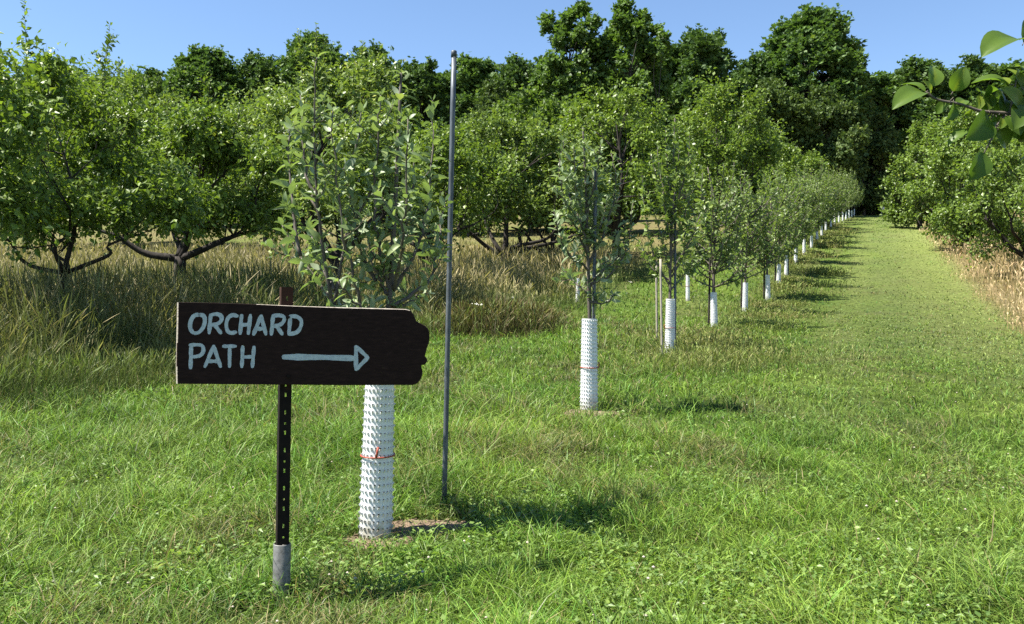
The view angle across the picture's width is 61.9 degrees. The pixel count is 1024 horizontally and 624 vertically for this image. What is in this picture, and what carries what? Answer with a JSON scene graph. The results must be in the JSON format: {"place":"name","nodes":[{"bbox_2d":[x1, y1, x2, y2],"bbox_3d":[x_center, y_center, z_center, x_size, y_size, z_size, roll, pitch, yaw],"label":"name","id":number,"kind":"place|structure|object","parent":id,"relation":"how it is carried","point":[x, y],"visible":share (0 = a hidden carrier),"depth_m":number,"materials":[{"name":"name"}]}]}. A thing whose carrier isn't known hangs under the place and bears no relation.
{"place":"outdoors","nodes":[
{"label":"outdoors","id":0,"kind":"place"},
{"bbox_2d":[45,298,512,338],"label":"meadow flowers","id":1,"kind":"object","parent":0,"point":[472,303],"visible":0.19,"depth_m":16.08,"materials":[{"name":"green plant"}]},
{"bbox_2d":[0,214,1023,623],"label":"ground","id":2,"kind":"structure","parent":0,"point":[892,269],"depth_m":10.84,"materials":[{"name":"green plant"}]},
{"bbox_2d":[4,61,79,170],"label":"woodland tree","id":3,"kind":"object","parent":2,"relation":"on","point":[70,70],"depth_m":94.41,"materials":[{"name":"green plant"}]},
{"bbox_2d":[10,60,90,152],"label":"woodland tree","id":4,"kind":"object","parent":2,"relation":"on","point":[79,74],"depth_m":132.14,"materials":[{"name":"green plant"}]},
{"bbox_2d":[11,91,138,251],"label":"apple tree","id":5,"kind":"object","parent":2,"relation":"on","point":[57,170],"visible":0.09,"depth_m":44.21,"materials":[{"name":"green plant"}]},
{"bbox_2d":[39,74,112,144],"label":"woodland tree","id":6,"kind":"object","parent":2,"relation":"on","point":[103,79],"depth_m":110.12,"materials":[{"name":"green plant"}]},
{"bbox_2d":[0,0,228,334],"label":"apple tree","id":7,"kind":"object","parent":2,"relation":"on","point":[28,203],"visible":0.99,"depth_m":11.88,"materials":[{"name":"green plant"}]},
{"bbox_2d":[21,40,218,246],"bbox_3d":[-21.759,-8.912,48.258,10.875,10.966,10.146,0,0,0],"label":"apple tree","id":8,"kind":"object","parent":2,"relation":"on","point":[123,91],"visible":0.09,"depth_m":46.48,"materials":[{"name":"green plant"}]},
{"bbox_2d":[78,65,166,94],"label":"woodland tree","id":9,"kind":"object","parent":2,"relation":"on","point":[149,71],"visible":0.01,"depth_m":132.29,"materials":[{"name":"green plant"}]},
{"bbox_2d":[117,68,169,161],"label":"woodland tree","id":10,"kind":"object","parent":2,"relation":"on","point":[156,81],"visible":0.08,"depth_m":95.23,"materials":[{"name":"green plant"}]},
{"bbox_2d":[58,72,300,292],"bbox_3d":[-6.048,-1.926,16.247,4.705,5.191,4.330,0,0,0],"label":"apple tree","id":11,"kind":"object","parent":2,"relation":"on","point":[204,139],"visible":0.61,"depth_m":15.77,"materials":[{"name":"green plant"}]},
{"bbox_2d":[161,43,249,114],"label":"woodland tree","id":12,"kind":"object","parent":2,"relation":"on","point":[195,63],"visible":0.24,"depth_m":108.92,"materials":[{"name":"green plant"}]},
{"bbox_2d":[183,106,252,225],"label":"woodland tree","id":13,"kind":"object","parent":2,"relation":"on","point":[230,176],"depth_m":68.15,"materials":[{"name":"green plant"}]},
{"bbox_2d":[233,48,282,118],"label":"woodland tree","id":14,"kind":"object","parent":2,"relation":"on","point":[251,67],"visible":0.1,"depth_m":112.00,"materials":[{"name":"green plant"}]},
{"bbox_2d":[169,60,362,252],"bbox_3d":[-11.976,-6.931,42.072,10.050,8.864,10.156,0,0,-18],"label":"apple tree","id":15,"kind":"object","parent":2,"relation":"on","point":[250,118],"visible":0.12,"depth_m":40.08,"materials":[{"name":"green plant"}]},
{"bbox_2d":[176,287,428,597],"bbox_3d":[-0.815,0.548,3.414,0.988,1.294,0.110,0,0,-23],"label":"signpost","id":16,"kind":"object","parent":2,"relation":"on","point":[283,343],"visible":0.98,"depth_m":3.37,"materials":[{"name":"brown wood"}]},
{"bbox_2d":[273,29,355,186],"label":"woodland tree","id":17,"kind":"object","parent":2,"relation":"on","point":[289,62],"visible":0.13,"depth_m":113.00,"materials":[{"name":"green plant"}]},
{"bbox_2d":[227,22,447,284],"bbox_3d":[-4.590,-3.414,20.980,5.740,7.533,5.813,0,0,0],"label":"apple tree","id":18,"kind":"object","parent":2,"relation":"on","point":[360,85],"visible":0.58,"depth_m":20.34,"materials":[{"name":"green plant"}]},
{"bbox_2d":[0,230,706,415],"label":"tall grass","id":19,"kind":"structure","parent":2,"relation":"on","point":[118,319],"depth_m":12.79,"materials":[{"name":"plant"}]},
{"bbox_2d":[333,38,400,131],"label":"woodland tree","id":20,"kind":"object","parent":2,"relation":"on","point":[374,48],"visible":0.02,"depth_m":114.13,"materials":[{"name":"green plant"}]},
{"bbox_2d":[341,530,414,552],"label":"soil","id":21,"kind":"structure","parent":2,"relation":"on","point":[355,536],"depth_m":4.07,"materials":[{"name":"brown soil"}]},
{"bbox_2d":[260,51,454,529],"bbox_3d":[-0.789,-0.069,4.151,1.016,2.330,0.862,0,0,0],"label":"young apple tree","id":22,"kind":"object","parent":21,"relation":"on","point":[353,223],"visible":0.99,"depth_m":4.14,"materials":[{"name":"green plant"}]},
{"bbox_2d":[357,385,395,539],"bbox_3d":[-0.651,0.675,4.148,0.175,0.840,0.186,2,0,-17],"label":"tree guard","id":23,"kind":"object","parent":21,"relation":"on","point":[371,446],"visible":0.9,"depth_m":4.09,"materials":[{"name":"white plastic"}]},
{"bbox_2d":[345,94,428,232],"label":"woodland tree","id":24,"kind":"object","parent":2,"relation":"on","point":[413,130],"visible":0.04,"depth_m":59.35,"materials":[{"name":"green plant"}]},
{"bbox_2d":[387,55,458,205],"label":"woodland tree","id":25,"kind":"object","parent":2,"relation":"on","point":[422,81],"visible":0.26,"depth_m":112.17,"materials":[{"name":"green plant"}]},
{"bbox_2d":[329,107,526,273],"bbox_3d":[-2.771,-3.531,28.338,6.521,6.389,5.576,0,0,0],"label":"apple tree","id":26,"kind":"object","parent":2,"relation":"on","point":[468,169],"visible":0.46,"depth_m":27.65,"materials":[{"name":"green plant"}]},
{"bbox_2d":[392,518,486,535],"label":"soil","id":27,"kind":"structure","parent":2,"relation":"on","point":[399,523],"depth_m":4.28,"materials":[{"name":"brown soil"}]},
{"bbox_2d":[442,50,456,507],"bbox_3d":[-0.342,-0.127,4.640,0.085,2.589,0.032,0,0,0],"label":"metal pole","id":28,"kind":"object","parent":2,"relation":"on","point":[449,269],"visible":0.86,"depth_m":4.63,"materials":[{"name":"metal"}]},
{"bbox_2d":[429,51,505,124],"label":"woodland tree","id":29,"kind":"object","parent":2,"relation":"on","point":[468,68],"visible":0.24,"depth_m":113.22,"materials":[{"name":"green plant"}]},
{"bbox_2d":[439,113,505,236],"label":"woodland tree","id":30,"kind":"object","parent":2,"relation":"on","point":[476,228],"visible":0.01,"depth_m":57.36,"materials":[{"name":"green plant"}]},
{"bbox_2d":[457,78,518,220],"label":"woodland tree","id":31,"kind":"object","parent":2,"relation":"on","point":[484,102],"visible":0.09,"depth_m":81.18,"materials":[{"name":"green plant"}]},
{"bbox_2d":[1,382,1008,621],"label":"clover flowers","id":32,"kind":"object","parent":2,"relation":"on","point":[428,557],"visible":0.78,"depth_m":3.61,"materials":[{"name":"white plant"}]},
{"bbox_2d":[476,51,543,109],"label":"woodland tree","id":33,"kind":"object","parent":2,"relation":"on","point":[516,69],"visible":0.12,"depth_m":111.74,"materials":[{"name":"green plant"}]},
{"bbox_2d":[0,354,1023,623],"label":"weeds","id":34,"kind":"object","parent":2,"relation":"on","point":[618,590],"visible":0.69,"depth_m":3.79,"materials":[{"name":"green plant"}]},
{"bbox_2d":[9,162,1023,215],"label":"undergrowth","id":35,"kind":"object","parent":2,"relation":"on","point":[1015,205],"depth_m":109.34,"materials":[{"name":"green plant"}]},
{"bbox_2d":[437,103,604,266],"bbox_3d":[0.069,-5.021,35.013,7.869,7.493,7.212,0,0,0],"label":"apple tree","id":36,"kind":"object","parent":2,"relation":"on","point":[534,135],"visible":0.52,"depth_m":33.88,"materials":[{"name":"green plant"}]},
{"bbox_2d":[477,83,570,231],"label":"woodland tree","id":37,"kind":"object","parent":2,"relation":"on","point":[528,98],"visible":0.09,"depth_m":60.64,"materials":[{"name":"green plant"}]},
{"bbox_2d":[489,139,618,270],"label":"apple tree","id":38,"kind":"object","parent":2,"relation":"on","point":[533,156],"visible":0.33,"depth_m":36.17,"materials":[{"name":"green plant"}]},
{"bbox_2d":[527,0,616,119],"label":"woodland tree","id":39,"kind":"object","parent":2,"relation":"on","point":[558,76],"visible":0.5,"depth_m":77.63,"materials":[{"name":"green plant"}]},
{"bbox_2d":[576,278,579,301],"bbox_3d":[2.078,-0.688,27.004,0.140,0.756,0.149,0,0,-20],"label":"tree guard","id":40,"kind":"object","parent":2,"relation":"on","point":[578,291],"visible":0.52,"depth_m":26.95,"materials":[{"name":"white plastic"}]},
{"bbox_2d":[562,409,619,416],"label":"soil","id":41,"kind":"structure","parent":2,"relation":"on","point":[571,410],"depth_m":7.57,"materials":[{"name":"brown soil"}]},
{"bbox_2d":[579,319,599,410],"bbox_3d":[0.706,0.481,7.742,0.186,0.840,0.175,0,-1,13],"label":"tree guard","id":42,"kind":"object","parent":41,"relation":"on","point":[588,366],"visible":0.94,"depth_m":7.68,"materials":[{"name":"white plastic"}]},
{"bbox_2d":[547,125,639,409],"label":"young apple tree","id":43,"kind":"object","parent":41,"relation":"on","point":[586,241],"visible":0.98,"depth_m":7.72,"materials":[{"name":"green plant"}]},
{"bbox_2d":[592,170,596,409],"bbox_3d":[0.748,-0.150,7.780,0.064,2.300,0.032,0,0,0],"label":"stake","id":44,"kind":"object","parent":2,"relation":"on","point":[594,247],"visible":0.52,"depth_m":7.77,"materials":[{"name":"metal"}]},
{"bbox_2d":[548,90,662,233],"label":"woodland tree","id":45,"kind":"object","parent":2,"relation":"on","point":[628,149],"visible":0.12,"depth_m":57.07,"materials":[{"name":"green plant"}]},
{"bbox_2d":[540,72,704,257],"bbox_3d":[5.307,-7.191,41.868,7.870,9.325,8.074,0,0,0],"label":"apple tree","id":46,"kind":"object","parent":2,"relation":"on","point":[602,122],"visible":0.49,"depth_m":41.07,"materials":[{"name":"green plant"}]},
{"bbox_2d":[592,0,674,218],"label":"woodland tree","id":47,"kind":"object","parent":2,"relation":"on","point":[628,29],"visible":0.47,"depth_m":77.87,"materials":[{"name":"green plant"}]},
{"bbox_2d":[414,222,898,395],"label":"rough grass","id":48,"kind":"structure","parent":2,"relation":"on","point":[507,315],"depth_m":16.88,"materials":[{"name":"green plant"}]},
{"bbox_2d":[655,265,657,339],"bbox_3d":[2.576,-0.144,15.200,0.051,1.537,0.036,0,0,0],"label":"wooden stake","id":49,"kind":"object","parent":2,"relation":"on","point":[656,289],"visible":0.67,"depth_m":15.18,"materials":[{"name":"beige wood"}]},
{"bbox_2d":[659,259,662,354],"bbox_3d":[2.205,0.008,12.600,0.057,1.579,0.032,0,0,0],"label":"wooden stake","id":50,"kind":"object","parent":2,"relation":"on","point":[661,317],"visible":0.79,"depth_m":12.59,"materials":[{"name":"beige wood"}]},
{"bbox_2d":[632,43,701,214],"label":"woodland tree","id":51,"kind":"object","parent":2,"relation":"on","point":[669,68],"visible":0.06,"depth_m":105.18,"materials":[{"name":"green plant"}]},
{"bbox_2d":[664,299,675,350],"bbox_3d":[2.456,0.224,13.277,0.186,0.861,0.175,0,3,-4],"label":"tree guard","id":52,"kind":"object","parent":2,"relation":"on","point":[671,323],"visible":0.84,"depth_m":13.21,"materials":[{"name":"white plastic"}]},
{"bbox_2d":[636,115,713,348],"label":"young apple tree","id":53,"kind":"object","parent":2,"relation":"on","point":[670,214],"visible":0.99,"depth_m":13.29,"materials":[{"name":"green plant"}]},
{"bbox_2d":[674,192,675,347],"bbox_3d":[2.550,-0.600,13.340,0.040,2.700,0.040,0,0,0],"label":"stake","id":54,"kind":"object","parent":2,"relation":"on","point":[675,273],"visible":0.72,"depth_m":13.32,"materials":[{"name":"metal"}]},
{"bbox_2d":[685,272,689,300],"bbox_3d":[5.455,-0.821,26.501,0.149,0.966,0.140,0,0,15],"label":"tree guard","id":55,"kind":"object","parent":2,"relation":"on","point":[687,284],"visible":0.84,"depth_m":26.45,"materials":[{"name":"white plastic"}]},
{"bbox_2d":[658,23,748,209],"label":"woodland tree","id":56,"kind":"object","parent":2,"relation":"on","point":[701,55],"visible":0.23,"depth_m":100.93,"materials":[{"name":"green plant"}]},
{"bbox_2d":[708,244,710,325],"bbox_3d":[4.363,-0.680,18.840,0.099,2.301,0.044,0,0,0],"label":"stake","id":57,"kind":"object","parent":2,"relation":"on","point":[709,288],"visible":0.5,"depth_m":18.82,"materials":[{"name":"grey metal"}]},
{"bbox_2d":[710,292,717,327],"bbox_3d":[4.450,-0.029,18.806,0.175,0.803,0.174,-1,-1,27],"label":"tree guard","id":58,"kind":"object","parent":2,"relation":"on","point":[713,307],"visible":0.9,"depth_m":18.75,"materials":[{"name":"white plastic"}]},
{"bbox_2d":[676,160,758,291],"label":"young apple tree","id":59,"kind":"object","parent":2,"relation":"on","point":[711,236],"visible":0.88,"depth_m":18.68,"materials":[{"name":"green plant"}]},
{"bbox_2d":[641,67,796,242],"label":"apple tree","id":60,"kind":"object","parent":2,"relation":"on","point":[766,146],"visible":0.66,"depth_m":50.26,"materials":[{"name":"green plant"}]},
{"bbox_2d":[678,125,779,221],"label":"woodland tree","id":61,"kind":"object","parent":2,"relation":"on","point":[733,134],"visible":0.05,"depth_m":70.13,"materials":[{"name":"green plant"}]},
{"bbox_2d":[740,246,743,311],"bbox_3d":[6.481,-1.055,24.040,0.106,2.301,0.048,0,0,0],"label":"stake","id":62,"kind":"object","parent":2,"relation":"on","point":[741,283],"visible":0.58,"depth_m":24.02,"materials":[{"name":"grey metal"}]},
{"bbox_2d":[742,283,747,311],"bbox_3d":[6.557,-0.413,23.989,0.175,0.828,0.174,0,2,-34],"label":"tree guard","id":63,"kind":"object","parent":2,"relation":"on","point":[745,298],"visible":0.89,"depth_m":23.93,"materials":[{"name":"white plastic"}]},
{"bbox_2d":[707,171,788,296],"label":"young apple tree","id":64,"kind":"object","parent":2,"relation":"on","point":[760,231],"visible":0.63,"depth_m":23.88,"materials":[{"name":"green plant"}]},
{"bbox_2d":[726,48,783,124],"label":"woodland tree","id":65,"kind":"object","parent":2,"relation":"on","point":[752,66],"visible":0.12,"depth_m":109.36,"materials":[{"name":"green plant"}]},
{"bbox_2d":[763,233,765,298],"bbox_3d":[8.144,-1.458,27.540,0.084,2.301,0.056,0,0,0],"label":"stake","id":66,"kind":"object","parent":2,"relation":"on","point":[764,279],"visible":0.51,"depth_m":27.52,"materials":[{"name":"grey metal"}]},
{"bbox_2d":[765,275,769,299],"bbox_3d":[8.243,-0.799,27.500,0.175,0.794,0.174,-1,0,-15],"label":"tree guard","id":67,"kind":"object","parent":2,"relation":"on","point":[767,283],"visible":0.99,"depth_m":27.43,"materials":[{"name":"white plastic"}]},
{"bbox_2d":[739,174,801,288],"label":"young apple tree","id":68,"kind":"object","parent":2,"relation":"on","point":[781,225],"visible":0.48,"depth_m":27.35,"materials":[{"name":"green plant"}]},
{"bbox_2d":[713,116,831,213],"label":"apple tree","id":69,"kind":"object","parent":2,"relation":"on","point":[792,163],"visible":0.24,"depth_m":63.32,"materials":[{"name":"green plant"}]},
{"bbox_2d":[729,73,822,182],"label":"woodland tree","id":70,"kind":"object","parent":2,"relation":"on","point":[797,112],"visible":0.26,"depth_m":95.87,"materials":[{"name":"green plant"}]},
{"bbox_2d":[776,264,780,281],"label":"tree guard","id":71,"kind":"object","parent":2,"relation":"on","point":[778,271],"visible":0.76,"depth_m":31.41,"materials":[{"name":"white plastic"}]},
{"bbox_2d":[748,171,817,279],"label":"young apple tree","id":72,"kind":"object","parent":2,"relation":"on","point":[797,238],"visible":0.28,"depth_m":31.18,"materials":[{"name":"green plant"}]},
{"bbox_2d":[756,175,814,271],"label":"young apple tree","id":73,"kind":"object","parent":2,"relation":"on","point":[810,210],"visible":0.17,"depth_m":35.22,"materials":[{"name":"green plant"}]},
{"bbox_2d":[784,256,787,274],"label":"tree guard","id":74,"kind":"object","parent":2,"relation":"on","point":[786,267],"visible":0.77,"depth_m":35.44,"materials":[{"name":"white plastic"}]},
{"bbox_2d":[762,160,827,245],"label":"young apple tree","id":75,"kind":"object","parent":2,"relation":"on","point":[815,199],"visible":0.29,"depth_m":39.15,"materials":[{"name":"green plant"}]},
{"bbox_2d":[794,248,797,262],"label":"tree guard","id":76,"kind":"object","parent":2,"relation":"on","point":[795,256],"visible":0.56,"depth_m":39.45,"materials":[{"name":"white plastic"}]},
{"bbox_2d":[802,239,805,252],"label":"tree guard","id":77,"kind":"object","parent":2,"relation":"on","point":[803,245],"visible":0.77,"depth_m":43.45,"materials":[{"name":"white plastic"}]},
{"bbox_2d":[788,173,832,238],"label":"young apple tree","id":78,"kind":"object","parent":2,"relation":"on","point":[820,213],"visible":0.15,"depth_m":43.08,"materials":[{"name":"green plant"}]},
{"bbox_2d":[810,235,812,247],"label":"tree guard","id":79,"kind":"object","parent":2,"relation":"on","point":[811,241],"visible":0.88,"depth_m":47.42,"materials":[{"name":"white plastic"}]},
{"bbox_2d":[788,158,836,233],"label":"young apple tree","id":80,"kind":"object","parent":2,"relation":"on","point":[819,174],"visible":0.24,"depth_m":47.09,"materials":[{"name":"green plant"}]},
{"bbox_2d":[754,2,877,162],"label":"woodland tree","id":81,"kind":"object","parent":2,"relation":"on","point":[805,46],"visible":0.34,"depth_m":107.15,"materials":[{"name":"green plant"}]},
{"bbox_2d":[803,172,844,231],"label":"young apple tree","id":82,"kind":"object","parent":2,"relation":"on","point":[830,210],"visible":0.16,"depth_m":51.89,"materials":[{"name":"green plant"}]},
{"bbox_2d":[786,83,872,215],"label":"woodland tree","id":83,"kind":"object","parent":2,"relation":"on","point":[834,117],"visible":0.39,"depth_m":97.32,"materials":[{"name":"green plant"}]},
{"bbox_2d":[811,165,850,211],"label":"young apple tree","id":84,"kind":"object","parent":2,"relation":"on","point":[839,206],"visible":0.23,"depth_m":60.54,"materials":[{"name":"green plant"}]},
{"bbox_2d":[821,180,845,232],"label":"young apple tree","id":85,"kind":"object","parent":2,"relation":"on","point":[831,213],"visible":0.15,"depth_m":56.33,"materials":[{"name":"green plant"}]},
{"bbox_2d":[818,172,852,210],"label":"young apple tree","id":86,"kind":"object","parent":2,"relation":"on","point":[843,189],"visible":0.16,"depth_m":65.53,"materials":[{"name":"green plant"}]},
{"bbox_2d":[827,167,854,222],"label":"young apple tree","id":87,"kind":"object","parent":2,"relation":"on","point":[850,182],"visible":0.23,"depth_m":75.52,"materials":[{"name":"green plant"}]},
{"bbox_2d":[833,178,855,215],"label":"young apple tree","id":88,"kind":"object","parent":2,"relation":"on","point":[843,200],"visible":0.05,"depth_m":70.70,"materials":[{"name":"green plant"}]},
{"bbox_2d":[833,170,857,211],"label":"young apple tree","id":89,"kind":"object","parent":2,"relation":"on","point":[853,192],"visible":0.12,"depth_m":80.50,"materials":[{"name":"green plant"}]},
{"bbox_2d":[839,185,857,212],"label":"young apple tree","id":90,"kind":"object","parent":2,"relation":"on","point":[852,199],"visible":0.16,"depth_m":85.47,"materials":[{"name":"green plant"}]},
{"bbox_2d":[818,70,885,88],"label":"woodland tree","id":91,"kind":"object","parent":2,"relation":"on","point":[878,72],"depth_m":131.10,"materials":[{"name":"green plant"}]},
{"bbox_2d":[845,173,864,209],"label":"young apple tree","id":92,"kind":"object","parent":2,"relation":"on","point":[860,187],"visible":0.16,"depth_m":95.54,"materials":[{"name":"green plant"}]},
{"bbox_2d":[849,180,864,204],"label":"young apple tree","id":93,"kind":"object","parent":2,"relation":"on","point":[855,199],"visible":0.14,"depth_m":90.69,"materials":[{"name":"green plant"}]},
{"bbox_2d":[853,181,863,208],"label":"young apple tree","id":94,"kind":"object","parent":2,"relation":"on","point":[857,205],"visible":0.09,"depth_m":100.81,"materials":[{"name":"green plant"}]},
{"bbox_2d":[830,96,900,214],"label":"woodland tree","id":95,"kind":"object","parent":2,"relation":"on","point":[879,149],"visible":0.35,"depth_m":107.66,"materials":[{"name":"green plant"}]},
{"bbox_2d":[860,69,924,214],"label":"woodland tree","id":96,"kind":"object","parent":2,"relation":"on","point":[887,87],"visible":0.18,"depth_m":113.17,"materials":[{"name":"green plant"}]},
{"bbox_2d":[872,54,962,182],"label":"woodland tree","id":97,"kind":"object","parent":2,"relation":"on","point":[919,73],"visible":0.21,"depth_m":114.52,"materials":[{"name":"green plant"}]},
{"bbox_2d":[875,113,969,228],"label":"orchard tree","id":98,"kind":"object","parent":2,"relation":"on","point":[895,212],"visible":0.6,"depth_m":65.31,"materials":[{"name":"green plant"}]},
{"bbox_2d":[892,20,1023,179],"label":"apple tree","id":99,"kind":"object","parent":2,"relation":"on","point":[1005,114],"visible":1,"depth_m":2.19,"materials":[{"name":"green plant"}]},
{"bbox_2d":[894,95,1023,250],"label":"orchard tree","id":100,"kind":"object","parent":2,"relation":"on","point":[939,163],"visible":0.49,"depth_m":45.00,"materials":[{"name":"green plant"}]},
{"bbox_2d":[919,209,1023,334],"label":"dry grass","id":101,"kind":"structure","parent":2,"relation":"on","point":[1014,268],"depth_m":32.84,"materials":[{"name":"beige plant"}]},
{"bbox_2d":[941,53,1013,176],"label":"woodland tree","id":102,"kind":"object","parent":2,"relation":"on","point":[976,67],"visible":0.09,"depth_m":113.54,"materials":[{"name":"green plant"}]},
{"bbox_2d":[945,127,1023,272],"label":"orchard tree","id":103,"kind":"object","parent":2,"relation":"on","point":[981,196],"visible":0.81,"depth_m":33.97,"materials":[{"name":"green plant"}]},
{"bbox_2d":[983,57,1023,207],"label":"woodland tree","id":104,"kind":"object","parent":2,"relation":"on","point":[1012,66],"visible":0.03,"depth_m":112.91,"materials":[{"name":"green plant"}]},
{"bbox_2d":[993,168,1023,210],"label":"orchard tree","id":105,"kind":"object","parent":2,"relation":"on","point":[1022,202],"visible":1,"depth_m":27.97,"materials":[{"name":"green plant"}]},
{"bbox_2d":[0,0,1023,87],"label":"sky","id":106,"kind":"structure","parent":0,"point":[152,32],"materials":[{"name":"blue"}]}
]}

